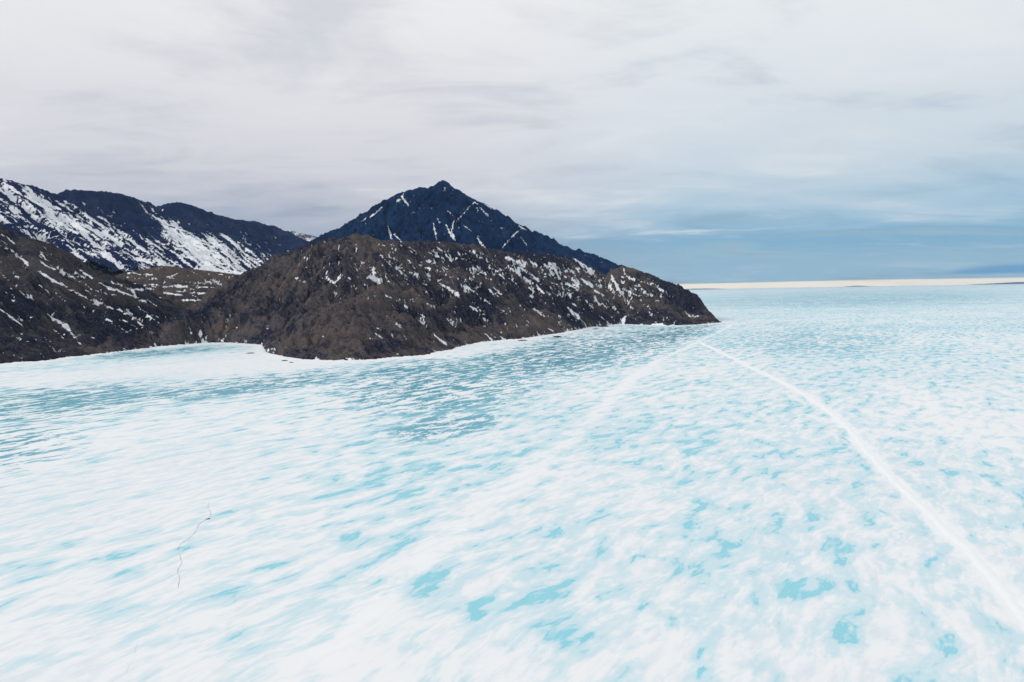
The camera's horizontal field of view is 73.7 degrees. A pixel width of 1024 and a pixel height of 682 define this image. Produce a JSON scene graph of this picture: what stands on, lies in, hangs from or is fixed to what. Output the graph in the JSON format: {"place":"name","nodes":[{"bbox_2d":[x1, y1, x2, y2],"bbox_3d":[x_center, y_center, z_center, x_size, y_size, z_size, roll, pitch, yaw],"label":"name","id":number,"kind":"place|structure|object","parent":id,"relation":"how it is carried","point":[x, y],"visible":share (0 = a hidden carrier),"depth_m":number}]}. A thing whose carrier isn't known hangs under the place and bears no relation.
{"place":"outdoors","nodes":[
{"label":"outdoors","id":0,"kind":"place"},
{"bbox_2d":[0,225,217,363],"bbox_3d":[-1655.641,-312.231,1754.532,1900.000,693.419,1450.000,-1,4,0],"label":"hillside","id":1,"kind":"structure","parent":0,"point":[56,302],"depth_m":1702.53},
{"bbox_2d":[0,178,308,274],"bbox_3d":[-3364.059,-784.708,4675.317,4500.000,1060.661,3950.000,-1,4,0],"label":"mountain ridge","id":2,"kind":"structure","parent":0,"point":[118,233],"depth_m":3804.84},
{"bbox_2d":[94,266,237,308],"bbox_3d":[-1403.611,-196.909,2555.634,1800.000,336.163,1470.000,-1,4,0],"label":"valley","id":3,"kind":"structure","parent":0,"point":[184,288],"depth_m":2458.59},
{"bbox_2d":[289,231,316,241],"bbox_3d":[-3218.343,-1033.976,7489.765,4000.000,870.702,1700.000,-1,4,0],"label":"snowy mountain","id":4,"kind":"structure","parent":0,"point":[308,238],"depth_m":7305.60},
{"bbox_2d":[40,234,720,360],"bbox_3d":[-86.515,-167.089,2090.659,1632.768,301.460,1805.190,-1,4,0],"label":"headland","id":5,"kind":"structure","parent":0,"point":[357,297],"depth_m":1785.16},
{"bbox_2d":[302,180,622,275],"bbox_3d":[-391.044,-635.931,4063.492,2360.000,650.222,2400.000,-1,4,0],"label":"mountain","id":6,"kind":"structure","parent":0,"point":[442,211],"depth_m":3723.78},
{"bbox_2d":[0,284,1023,681],"bbox_3d":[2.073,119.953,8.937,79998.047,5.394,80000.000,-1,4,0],"label":"sea ice","id":7,"kind":"structure","parent":0,"point":[622,502],"depth_m":383.47},
{"bbox_2d":[120,597,181,681],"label":"ice crack","id":8,"kind":"object","parent":7,"relation":"on","point":[139,639],"visible":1,"depth_m":234.82},
{"bbox_2d":[177,508,210,586],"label":"ice crack","id":9,"kind":"object","parent":7,"relation":"on","point":[179,553],"visible":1,"depth_m":319.90},
{"bbox_2d":[699,342,1023,622],"bbox_3d":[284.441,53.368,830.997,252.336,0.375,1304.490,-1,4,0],"label":"snow ridge","id":10,"kind":"structure","parent":7,"relation":"on","point":[998,584],"depth_m":342.02},
{"bbox_2d":[0,0,1023,288],"label":"sky","id":11,"kind":"structure","parent":0,"point":[690,144]},
{"bbox_2d":[687,288,712,289],"bbox_3d":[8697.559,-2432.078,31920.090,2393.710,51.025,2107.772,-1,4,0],"label":"shore","id":12,"kind":"structure","parent":0,"point":[699,289],"depth_m":31443.13},
{"bbox_2d":[970,282,1023,284],"bbox_3d":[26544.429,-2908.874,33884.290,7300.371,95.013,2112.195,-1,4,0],"label":"coast","id":13,"kind":"structure","parent":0,"point":[1002,283],"depth_m":33522.84}
]}

